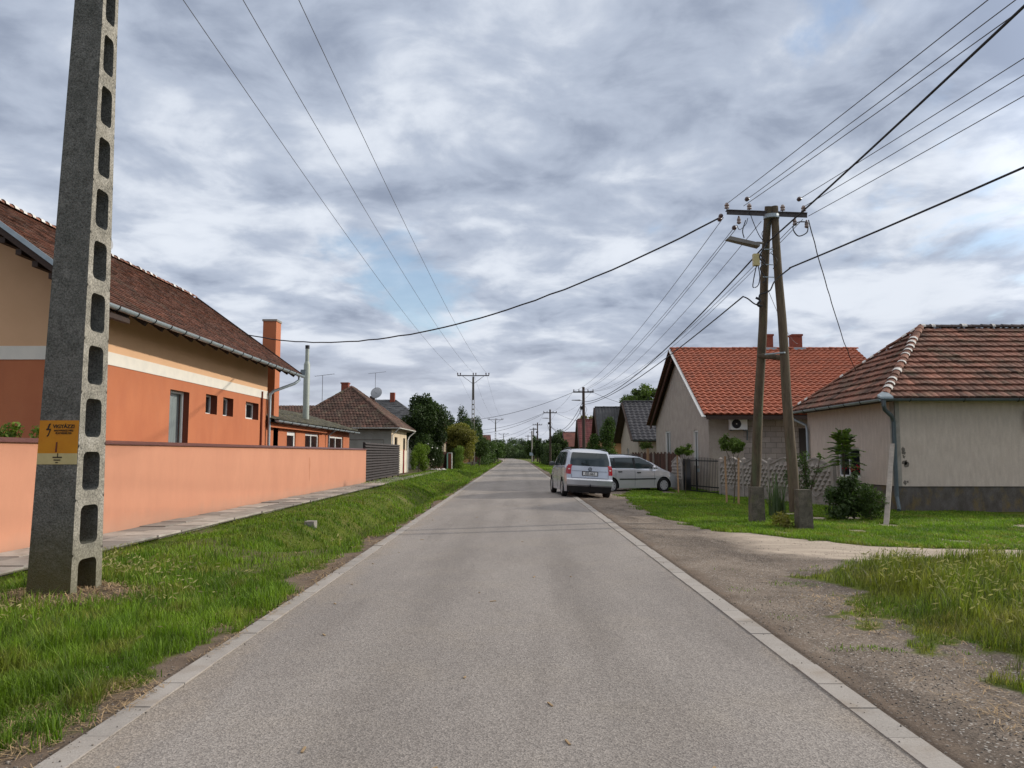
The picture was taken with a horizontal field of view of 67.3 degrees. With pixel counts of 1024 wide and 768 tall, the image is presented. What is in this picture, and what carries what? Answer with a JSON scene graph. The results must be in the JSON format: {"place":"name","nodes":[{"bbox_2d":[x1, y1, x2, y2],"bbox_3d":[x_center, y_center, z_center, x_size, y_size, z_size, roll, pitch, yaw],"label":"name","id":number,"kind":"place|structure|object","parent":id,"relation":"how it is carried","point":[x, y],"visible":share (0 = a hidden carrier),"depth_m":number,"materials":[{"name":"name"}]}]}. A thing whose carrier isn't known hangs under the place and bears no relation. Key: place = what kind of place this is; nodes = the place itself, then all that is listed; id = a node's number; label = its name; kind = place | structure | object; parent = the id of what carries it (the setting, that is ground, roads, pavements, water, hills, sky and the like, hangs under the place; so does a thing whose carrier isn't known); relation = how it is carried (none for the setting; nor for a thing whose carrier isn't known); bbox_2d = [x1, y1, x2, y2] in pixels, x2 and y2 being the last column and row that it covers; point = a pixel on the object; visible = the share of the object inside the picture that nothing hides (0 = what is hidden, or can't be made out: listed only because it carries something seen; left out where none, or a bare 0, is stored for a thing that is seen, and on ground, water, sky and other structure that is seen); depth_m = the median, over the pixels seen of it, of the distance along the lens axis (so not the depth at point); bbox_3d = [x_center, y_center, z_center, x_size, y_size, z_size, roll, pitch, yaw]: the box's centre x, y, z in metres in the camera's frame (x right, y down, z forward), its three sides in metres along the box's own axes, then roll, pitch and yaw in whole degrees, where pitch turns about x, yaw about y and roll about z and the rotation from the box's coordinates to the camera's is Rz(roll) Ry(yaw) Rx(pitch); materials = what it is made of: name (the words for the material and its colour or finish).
{"place":"outdoors","nodes":[
{"label":"outdoors","id":0,"kind":"place"},
{"bbox_2d":[0,470,441,576],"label":"pavement","id":1,"kind":"structure","parent":0,"point":[13,560],"depth_m":17.12,"materials":[{"name":"grey concrete"}]},
{"bbox_2d":[0,484,462,753],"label":"verge grass","id":2,"kind":"structure","parent":0,"point":[30,654],"depth_m":7.74,"materials":[{"name":"green plant"}]},
{"bbox_2d":[363,461,500,497],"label":"verge grass","id":3,"kind":"structure","parent":0,"point":[434,476],"depth_m":50.44,"materials":[{"name":"green plant"}]},
{"bbox_2d":[67,458,924,767],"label":"road","id":4,"kind":"structure","parent":0,"point":[617,650],"depth_m":5.57,"materials":[{"name":"grey asphalt"}]},
{"bbox_2d":[115,502,715,767],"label":"road litter","id":5,"kind":"object","parent":4,"relation":"on","point":[549,703],"visible":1,"depth_m":4.27,"materials":[{"name":"plant"}]},
{"bbox_2d":[0,456,1023,767],"bbox_3d":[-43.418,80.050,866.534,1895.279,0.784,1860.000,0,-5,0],"label":"ground","id":6,"kind":"structure","parent":0,"point":[696,544],"depth_m":7.79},
{"bbox_2d":[0,422,24,437],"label":"garden shrub","id":7,"kind":"object","parent":6,"relation":"on","point":[12,432],"visible":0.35,"depth_m":14.89,"materials":[{"name":"green plant"}]},
{"bbox_2d":[26,0,118,595],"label":"concrete utility pole","id":8,"kind":"object","parent":6,"relation":"on","point":[66,546],"visible":0.99,"depth_m":8.96,"materials":[{"name":"concrete"}]},
{"bbox_2d":[183,0,457,372],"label":"power line","id":9,"kind":"object","parent":8,"relation":"attached to","point":[285,148],"visible":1,"depth_m":24.33,"materials":[{"name":"metal"}]},
{"bbox_2d":[243,0,465,364],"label":"power line","id":10,"kind":"object","parent":8,"relation":"attached to","point":[327,145],"visible":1,"depth_m":24.09,"materials":[{"name":"metal"}]},
{"bbox_2d":[299,1,483,369],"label":"power line","id":11,"kind":"object","parent":8,"relation":"attached to","point":[369,150],"visible":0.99,"depth_m":24.79,"materials":[{"name":"metal"}]},
{"bbox_2d":[0,579,161,610],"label":"dry grass","id":12,"kind":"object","parent":6,"relation":"on","point":[95,588],"visible":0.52,"depth_m":8.80,"materials":[{"name":"plant"}]},
{"bbox_2d":[0,198,305,445],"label":"orange house","id":13,"kind":"structure","parent":6,"relation":"on","point":[183,365],"depth_m":20.04,"materials":[{"name":"paint"}]},
{"bbox_2d":[168,390,183,442],"bbox_3d":[-9.640,1.222,21.700,0.150,2.060,1.250,0,-5,0],"label":"window","id":14,"kind":"structure","parent":13,"relation":"in","point":[174,395],"depth_m":22.17,"materials":[{"name":"white glass"}]},
{"bbox_2d":[0,534,341,647],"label":"barley grass","id":15,"kind":"structure","parent":6,"relation":"on","point":[133,581],"depth_m":9.96,"materials":[{"name":"green plant"}]},
{"bbox_2d":[0,437,366,552],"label":"garden wall","id":16,"kind":"structure","parent":6,"relation":"on","point":[146,483],"depth_m":18.59,"materials":[{"name":"paint"}]},
{"bbox_2d":[1,514,421,767],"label":"soil pebbles","id":17,"kind":"object","parent":6,"relation":"on","point":[118,710],"visible":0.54,"depth_m":4.96,"materials":[{"name":"brown stone"}]},
{"bbox_2d":[0,488,460,767],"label":"dry straw","id":18,"kind":"object","parent":6,"relation":"on","point":[125,694],"visible":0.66,"depth_m":4.97,"materials":[{"name":"beige plant"}]},
{"bbox_2d":[33,459,503,767],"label":"kerb","id":19,"kind":"structure","parent":6,"relation":"on","point":[102,732],"depth_m":5.52,"materials":[{"name":"grey concrete"}]},
{"bbox_2d":[262,319,281,445],"bbox_3d":[-9.716,0.894,30.882,0.590,6.960,0.680,0,-5,0],"label":"chimney stack","id":20,"kind":"object","parent":6,"relation":"on","point":[271,328],"visible":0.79,"depth_m":30.83,"materials":[{"name":"orange paint"}]},
{"bbox_2d":[223,402,359,447],"bbox_3d":[-10.720,2.962,36.885,3.801,3.920,15.500,0,-5,0],"label":"orange annex","id":21,"kind":"object","parent":6,"relation":"on","point":[322,433],"visible":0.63,"depth_m":36.26,"materials":[{"name":"paint"}]},
{"bbox_2d":[303,345,309,418],"bbox_3d":[-10.117,-0.059,37.908,0.310,3.720,0.310,0,-5,0],"label":"flue pipe","id":22,"kind":"object","parent":21,"relation":"on","point":[306,387],"visible":0.94,"depth_m":37.78,"materials":[{"name":"silver metal"}]},
{"bbox_2d":[279,405,314,423],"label":"wing house","id":23,"kind":"structure","parent":6,"relation":"on","point":[296,408],"depth_m":62.76,"materials":[{"name":"brown tile"}]},
{"bbox_2d":[288,382,415,473],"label":"pyramid roof house","id":24,"kind":"structure","parent":6,"relation":"on","point":[370,420],"depth_m":58.78,"materials":[{"name":"beige paint"}]},
{"bbox_2d":[363,442,399,480],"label":"slatted gate","id":25,"kind":"structure","parent":6,"relation":"on","point":[382,460],"depth_m":47.03,"materials":[{"name":"metal"}]},
{"bbox_2d":[370,392,427,468],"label":"dark roof house","id":26,"kind":"structure","parent":6,"relation":"on","point":[396,408],"depth_m":82.48,"materials":[{"name":"grey tile"}]},
{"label":"tv antenna","id":27,"kind":"object","parent":26,"relation":"attached to","visible":0},
{"bbox_2d":[371,387,381,397],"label":"satellite dish","id":28,"kind":"object","parent":27,"relation":"attached to","point":[376,392],"visible":0.96,"depth_m":80.29,"materials":[{"name":"metal"}]},
{"bbox_2d":[409,442,430,471],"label":"shrub","id":29,"kind":"object","parent":6,"relation":"on","point":[419,455],"visible":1,"depth_m":67.88,"materials":[{"name":"green plant"}]},
{"bbox_2d":[400,392,449,470],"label":"dark evergreen","id":30,"kind":"object","parent":6,"relation":"on","point":[426,420],"visible":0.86,"depth_m":70.89,"materials":[{"name":"green plant"}]},
{"bbox_2d":[427,442,444,469],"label":"rose bush","id":31,"kind":"object","parent":6,"relation":"on","point":[435,458],"visible":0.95,"depth_m":70.68,"materials":[{"name":"green plant"}]},
{"bbox_2d":[435,452,447,468],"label":"garden fence","id":32,"kind":"object","parent":6,"relation":"on","point":[445,464],"visible":0.21,"depth_m":78.25,"materials":[{"name":"metal"}]},
{"bbox_2d":[454,445,464,468],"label":"trimmed hedge","id":33,"kind":"object","parent":6,"relation":"on","point":[459,463],"visible":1,"depth_m":79.97,"materials":[{"name":"green plant"}]},
{"bbox_2d":[442,422,478,463],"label":"walnut tree","id":34,"kind":"object","parent":6,"relation":"on","point":[463,435],"visible":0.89,"depth_m":83.84,"materials":[{"name":"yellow plant"}]},
{"bbox_2d":[446,406,479,450],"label":"conifer tree","id":35,"kind":"object","parent":6,"relation":"on","point":[463,418],"visible":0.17,"depth_m":89.78,"materials":[{"name":"green plant"}]},
{"bbox_2d":[457,373,489,465],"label":"concrete ladder pole","id":36,"kind":"object","parent":6,"relation":"on","point":[473,375],"visible":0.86,"depth_m":101.29,"materials":[{"name":"concrete"}]},
{"bbox_2d":[472,423,490,465],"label":"conifer tree","id":37,"kind":"object","parent":6,"relation":"on","point":[482,448],"visible":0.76,"depth_m":105.16,"materials":[{"name":"green plant"}]},
{"bbox_2d":[476,452,496,464],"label":"wild hedgerow","id":38,"kind":"object","parent":6,"relation":"on","point":[485,459],"visible":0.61,"depth_m":113.27,"materials":[{"name":"green plant"}]},
{"bbox_2d":[486,439,496,460],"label":"garden tree","id":39,"kind":"object","parent":6,"relation":"on","point":[492,447],"visible":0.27,"depth_m":123.95,"materials":[{"name":"green plant"}]},
{"bbox_2d":[492,441,506,462],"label":"garden tree","id":40,"kind":"object","parent":6,"relation":"on","point":[499,452],"visible":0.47,"depth_m":138.94,"materials":[{"name":"green plant"}]},
{"bbox_2d":[506,437,523,456],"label":"distant tree","id":41,"kind":"object","parent":6,"relation":"on","point":[515,443],"visible":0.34,"depth_m":248.63,"materials":[{"name":"green plant"}]},
{"bbox_2d":[498,450,538,458],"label":"wild hedgerow","id":42,"kind":"object","parent":6,"relation":"on","point":[519,455],"visible":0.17,"depth_m":236.34,"materials":[{"name":"green plant"}]},
{"bbox_2d":[524,436,538,461],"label":"garden tree","id":43,"kind":"object","parent":6,"relation":"on","point":[527,450],"visible":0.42,"depth_m":151.01,"materials":[{"name":"green plant"}]},
{"bbox_2d":[532,438,541,460],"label":"garden tree","id":44,"kind":"object","parent":6,"relation":"on","point":[536,450],"visible":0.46,"depth_m":127.38,"materials":[{"name":"green plant"}]},
{"bbox_2d":[543,409,556,465],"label":"wooden utility pole","id":45,"kind":"object","parent":6,"relation":"on","point":[549,423],"visible":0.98,"depth_m":102.73,"materials":[{"name":"wood"}]},
{"bbox_2d":[539,443,561,464],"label":"dark hedge","id":46,"kind":"object","parent":6,"relation":"on","point":[544,457],"visible":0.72,"depth_m":105.04,"materials":[{"name":"green plant"}]},
{"bbox_2d":[540,432,561,453],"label":"garden tree","id":47,"kind":"object","parent":6,"relation":"on","point":[555,437],"visible":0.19,"depth_m":117.55,"materials":[{"name":"green plant"}]},
{"bbox_2d":[554,438,568,454],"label":"garden tree","id":48,"kind":"object","parent":6,"relation":"on","point":[562,442],"visible":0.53,"depth_m":105.35,"materials":[{"name":"green plant"}]},
{"bbox_2d":[562,432,574,448],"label":"brick roof house","id":49,"kind":"structure","parent":6,"relation":"on","point":[569,437],"depth_m":114.34,"materials":[{"name":"paint"}]},
{"bbox_2d":[549,447,612,497],"bbox_3d":[2.665,3.458,30.361,2.266,1.832,4.698,3,-5,-5],"label":"parked minivan","id":50,"kind":"object","parent":6,"relation":"on","point":[583,470],"visible":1,"depth_m":28.32,"materials":[{"name":"silver metal"}]},
{"bbox_2d":[574,419,591,448],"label":"red metal roof house","id":51,"kind":"structure","parent":6,"relation":"on","point":[578,435],"depth_m":95.29,"materials":[{"name":"beige metal"}]},
{"bbox_2d":[572,387,593,448],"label":"wooden utility pole","id":52,"kind":"object","parent":6,"relation":"on","point":[582,407],"visible":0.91,"depth_m":67.93,"materials":[{"name":"brown wood"}]},
{"bbox_2d":[575,217,723,390],"bbox_3d":[5.269,-1.349,43.321,0.015,0.851,49.901,0,-5,0],"label":"power line","id":53,"kind":"object","parent":52,"relation":"attached to","point":[664,297],"visible":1,"depth_m":25.24,"materials":[{"name":"metal"}]},
{"bbox_2d":[592,222,760,390],"bbox_3d":[6.359,-1.186,43.301,0.015,0.980,49.904,0,-5,1],"label":"power line","id":54,"kind":"object","parent":52,"relation":"attached to","point":[698,296],"visible":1,"depth_m":24.48,"materials":[{"name":"metal"}]},
{"bbox_2d":[586,416,617,453],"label":"garden tree","id":55,"kind":"object","parent":6,"relation":"on","point":[608,434],"visible":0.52,"depth_m":70.35,"materials":[{"name":"green plant"}]},
{"bbox_2d":[591,406,620,453],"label":"corrugated roof house","id":56,"kind":"structure","parent":6,"relation":"on","point":[601,414],"depth_m":76.55,"materials":[{"name":"grey metal"}]},
{"bbox_2d":[613,400,656,455],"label":"dark tiled house","id":57,"kind":"structure","parent":6,"relation":"on","point":[633,430],"depth_m":56.92,"materials":[{"name":"tile"}]},
{"bbox_2d":[619,383,656,405],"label":"garden tree","id":58,"kind":"object","parent":6,"relation":"on","point":[645,392],"visible":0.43,"depth_m":75.36,"materials":[{"name":"green plant"}]},
{"bbox_2d":[609,454,676,491],"bbox_3d":[5.384,4.082,35.368,4.636,1.735,2.169,2,-6,-22],"label":"parked car","id":59,"kind":"object","parent":6,"relation":"on","point":[634,471],"visible":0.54,"depth_m":34.60,"materials":[{"name":"silver metal"}]},
{"bbox_2d":[639,442,653,458],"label":"sapling","id":60,"kind":"object","parent":6,"relation":"on","point":[644,445],"visible":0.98,"depth_m":40.73,"materials":[{"name":"green plant"}]},
{"bbox_2d":[630,452,682,471],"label":"board fence","id":61,"kind":"object","parent":6,"relation":"on","point":[663,461],"visible":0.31,"depth_m":40.91,"materials":[{"name":"wood"}]},
{"bbox_2d":[674,443,693,492],"bbox_3d":[7.432,3.683,33.292,0.907,2.280,0.701,-4,-7,41],"label":"sapling","id":62,"kind":"object","parent":6,"relation":"on","point":[681,450],"visible":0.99,"depth_m":33.30,"materials":[{"name":"green plant"}]},
{"bbox_2d":[724,456,727,501],"bbox_3d":[7.415,3.357,26.671,0.085,1.701,0.050,0,-5,0],"label":"wooden stake","id":63,"kind":"object","parent":6,"relation":"on","point":[725,479],"visible":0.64,"depth_m":26.65,"materials":[{"name":"brown wood"}]},
{"bbox_2d":[718,433,745,502],"bbox_3d":[7.552,2.924,26.269,0.882,2.532,1.013,0,-5,0],"label":"sapling","id":64,"kind":"object","parent":6,"relation":"on","point":[735,444],"visible":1,"depth_m":26.30,"materials":[{"name":"green plant"}]},
{"bbox_2d":[510,458,962,767],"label":"kerb","id":65,"kind":"structure","parent":6,"relation":"on","point":[924,753],"depth_m":5.50,"materials":[{"name":"grey concrete"}]},
{"bbox_2d":[737,458,739,503],"bbox_3d":[7.718,3.341,26.219,0.095,1.651,0.050,0,-5,0],"label":"wooden stake","id":66,"kind":"object","parent":6,"relation":"on","point":[738,462],"visible":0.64,"depth_m":26.20,"materials":[{"name":"brown wood"}]},
{"bbox_2d":[671,456,836,504],"bbox_3d":[9.112,3.778,30.959,0.240,1.690,12.124,1,-5,-14],"label":"concrete panel fence","id":67,"kind":"object","parent":6,"relation":"on","point":[770,467],"visible":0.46,"depth_m":28.76,"materials":[{"name":"grey concrete"}]},
{"bbox_2d":[683,457,718,493],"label":"iron gate","id":68,"kind":"structure","parent":67,"relation":"attached to","point":[687,474],"depth_m":34.37,"materials":[{"name":"black metal"}]},
{"bbox_2d":[646,334,865,491],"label":"orange roof house","id":69,"kind":"structure","parent":6,"relation":"on","point":[703,395],"depth_m":38.60,"materials":[{"name":"paint"}]},
{"bbox_2d":[728,419,747,439],"bbox_3d":[10.410,2.078,35.298,0.876,1.004,0.415,0,-5,0],"label":"air conditioner","id":70,"kind":"object","parent":69,"relation":"attached to","point":[737,424],"visible":0.97,"depth_m":35.13,"materials":[{"name":"white metal"}]},
{"bbox_2d":[717,197,813,529],"bbox_3d":[6.177,-0.444,18.339,1.824,7.975,1.801,-4,-6,37],"label":"utility pole","id":71,"kind":"object","parent":6,"relation":"on","point":[800,504],"visible":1,"depth_m":18.34,"materials":[{"name":"brown wood"}]},
{"bbox_2d":[246,218,717,342],"bbox_3d":[-2.894,-2.513,24.529,19.976,1.868,0.081,-4,-7,38],"label":"service cable","id":72,"kind":"object","parent":71,"relation":"attached to","point":[512,307],"visible":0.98,"depth_m":22.04,"materials":[{"name":"black rubber"}]},
{"bbox_2d":[580,231,731,390],"bbox_3d":[5.584,-1.173,43.303,0.015,0.864,49.902,0,-5,1],"label":"power line","id":73,"kind":"object","parent":71,"relation":"attached to","point":[676,299],"visible":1,"depth_m":24.34,"materials":[{"name":"metal"}]},
{"bbox_2d":[588,228,736,388],"bbox_3d":[5.669,-1.139,43.300,0.015,0.934,49.902,0,-5,1],"label":"power line","id":74,"kind":"object","parent":71,"relation":"attached to","point":[679,299],"visible":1,"depth_m":24.18,"materials":[{"name":"metal"}]},
{"bbox_2d":[583,296,742,404],"bbox_3d":[5.863,0.020,43.094,0.034,0.936,50.105,0,-5,1],"label":"telecom cable","id":75,"kind":"object","parent":71,"relation":"attached to","point":[679,347],"visible":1,"depth_m":24.76,"materials":[{"name":"black rubber"}]},
{"bbox_2d":[585,242,768,401],"bbox_3d":[6.158,-0.508,43.165,0.038,1.273,50.053,0,-5,0],"label":"telecom cable","id":76,"kind":"object","parent":71,"relation":"attached to","point":[759,251],"visible":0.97,"depth_m":24.43,"materials":[{"name":"black rubber"}]},
{"bbox_2d":[596,226,792,390],"bbox_3d":[6.869,-1.119,43.292,0.015,1.014,49.901,0,-5,0],"label":"power line","id":77,"kind":"object","parent":71,"relation":"attached to","point":[707,311],"visible":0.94,"depth_m":26.52,"materials":[{"name":"metal"}]},
{"bbox_2d":[808,220,855,370],"bbox_3d":[9.707,-2.192,22.985,0.045,2.628,10.842,-3,-6,29],"label":"service cable","id":78,"kind":"object","parent":71,"relation":"attached to","point":[828,291],"visible":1,"depth_m":21.14,"materials":[{"name":"black rubber"}]},
{"bbox_2d":[727,0,987,203],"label":"power line","id":79,"kind":"object","parent":71,"relation":"attached to","point":[871,91],"visible":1,"depth_m":12.18,"materials":[{"name":"metal"}]},
{"bbox_2d":[744,18,1008,205],"bbox_3d":[7.770,-5.860,-1.518,0.015,0.416,40.269,1,-5,-6],"label":"power line","id":80,"kind":"object","parent":71,"relation":"attached to","point":[888,104],"visible":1,"depth_m":12.47,"materials":[{"name":"metal"}]},
{"bbox_2d":[748,0,1015,198],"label":"power line","id":81,"kind":"object","parent":71,"relation":"attached to","point":[892,92],"visible":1,"depth_m":12.26,"materials":[{"name":"metal"}]},
{"bbox_2d":[768,5,1023,241],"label":"telecom cable","id":82,"kind":"object","parent":71,"relation":"attached to","point":[1016,13],"visible":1,"depth_m":11.08,"materials":[{"name":"black rubber"}]},
{"bbox_2d":[789,166,1023,268],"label":"telecom cable","id":83,"kind":"object","parent":71,"relation":"attached to","point":[975,188],"visible":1,"depth_m":13.39,"materials":[{"name":"black rubber"}]},
{"bbox_2d":[800,58,1023,198],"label":"power line","id":84,"kind":"object","parent":71,"relation":"attached to","point":[923,121],"visible":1,"depth_m":13.40,"materials":[{"name":"metal"}]},
{"bbox_2d":[804,75,1023,206],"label":"power line","id":85,"kind":"object","parent":71,"relation":"attached to","point":[925,134],"visible":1,"depth_m":13.79,"materials":[{"name":"metal"}]},
{"bbox_2d":[809,96,1023,215],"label":"power line","id":86,"kind":"object","parent":71,"relation":"attached to","point":[923,152],"visible":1,"depth_m":14.05,"materials":[{"name":"metal"}]},
{"bbox_2d":[764,472,787,516],"bbox_3d":[7.273,3.004,21.113,0.785,1.245,0.688,0,-5,0],"label":"tall leafy plant","id":87,"kind":"object","parent":6,"relation":"on","point":[778,505],"visible":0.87,"depth_m":21.00,"materials":[{"name":"green plant"}]},
{"bbox_2d":[770,511,794,528],"bbox_3d":[6.245,3.163,17.724,0.449,0.486,0.677,0,-5,0],"label":"weedy clump","id":88,"kind":"object","parent":6,"relation":"on","point":[783,519],"visible":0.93,"depth_m":17.75,"materials":[{"name":"yellow plant"}]},
{"bbox_2d":[783,451,824,490],"bbox_3d":[8.110,2.781,21.510,1.095,1.858,0.760,0,-5,0],"label":"twisted shrub","id":89,"kind":"object","parent":6,"relation":"on","point":[806,477],"visible":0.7,"depth_m":21.37,"materials":[{"name":"green plant"}]},
{"bbox_2d":[603,517,1023,767],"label":"gravel stones","id":90,"kind":"object","parent":6,"relation":"on","point":[868,696],"visible":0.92,"depth_m":5.74,"materials":[{"name":"grey gravel"}]},
{"bbox_2d":[820,428,866,476],"bbox_3d":[9.914,2.590,23.052,1.326,2.578,1.469,0,-5,0],"label":"feather leaf tree","id":91,"kind":"object","parent":6,"relation":"on","point":[843,439],"visible":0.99,"depth_m":23.08,"materials":[{"name":"green plant"}]},
{"bbox_2d":[822,471,876,519],"bbox_3d":[8.906,2.994,20.373,1.511,1.397,1.028,0,-5,0],"label":"dark shrub","id":92,"kind":"object","parent":6,"relation":"on","point":[845,494],"visible":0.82,"depth_m":20.25,"materials":[{"name":"green plant"}]},
{"bbox_2d":[714,559,1023,655],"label":"gravel weeds","id":93,"kind":"object","parent":6,"relation":"on","point":[887,648],"visible":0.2,"depth_m":6.86,"materials":[{"name":"green plant"}]},
{"bbox_2d":[856,483,888,519],"bbox_3d":[9.349,3.105,19.959,0.858,1.107,0.673,0,-5,0],"label":"green shrub","id":94,"kind":"object","parent":6,"relation":"on","point":[870,494],"visible":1,"depth_m":19.87,"materials":[{"name":"green plant"}]},
{"bbox_2d":[883,444,894,524],"bbox_3d":[10.202,2.652,20.797,0.120,2.121,3.932,-3,-6,29],"label":"leaning plank","id":95,"kind":"object","parent":6,"relation":"on","point":[889,486],"visible":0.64,"depth_m":20.57,"materials":[{"name":"grey wood"}]},
{"bbox_2d":[792,324,1023,511],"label":"hipped roof house","id":96,"kind":"structure","parent":6,"relation":"on","point":[941,407],"depth_m":23.38,"materials":[{"name":"paint"}]},
{"bbox_2d":[839,447,860,477],"bbox_3d":[11.750,2.711,26.633,0.060,1.020,1.850,0,-5,0],"label":"window","id":97,"kind":"structure","parent":96,"relation":"in","point":[841,474],"depth_m":26.81,"materials":[{"name":"white paint"}]},
{"bbox_2d":[842,535,1023,622],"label":"grass seed heads","id":98,"kind":"object","parent":6,"relation":"on","point":[950,564],"depth_m":9.28,"materials":[{"name":"plant"}]},
{"bbox_2d":[0,0,1023,443],"label":"sky","id":99,"kind":"structure","parent":0,"point":[526,150],"materials":[{"name":"grey"}]},
{"bbox_2d":[530,461,553,473],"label":"grass","id":100,"kind":"structure","parent":0,"point":[547,468],"depth_m":92.28,"materials":[{"name":"green plant"}]},
{"bbox_2d":[613,487,1023,549],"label":"lawn grass","id":101,"kind":"structure","parent":0,"point":[699,511],"depth_m":18.55,"materials":[{"name":"green plant"}]},
{"bbox_2d":[762,558,1023,740],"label":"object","id":102,"kind":"object","parent":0,"point":[988,687],"depth_m":6.08,"materials":[{"name":"green plant"}]},
{"bbox_2d":[790,536,1023,693],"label":"tall grass","id":103,"kind":"structure","parent":0,"point":[946,596],"depth_m":8.66,"materials":[{"name":"green plant"}]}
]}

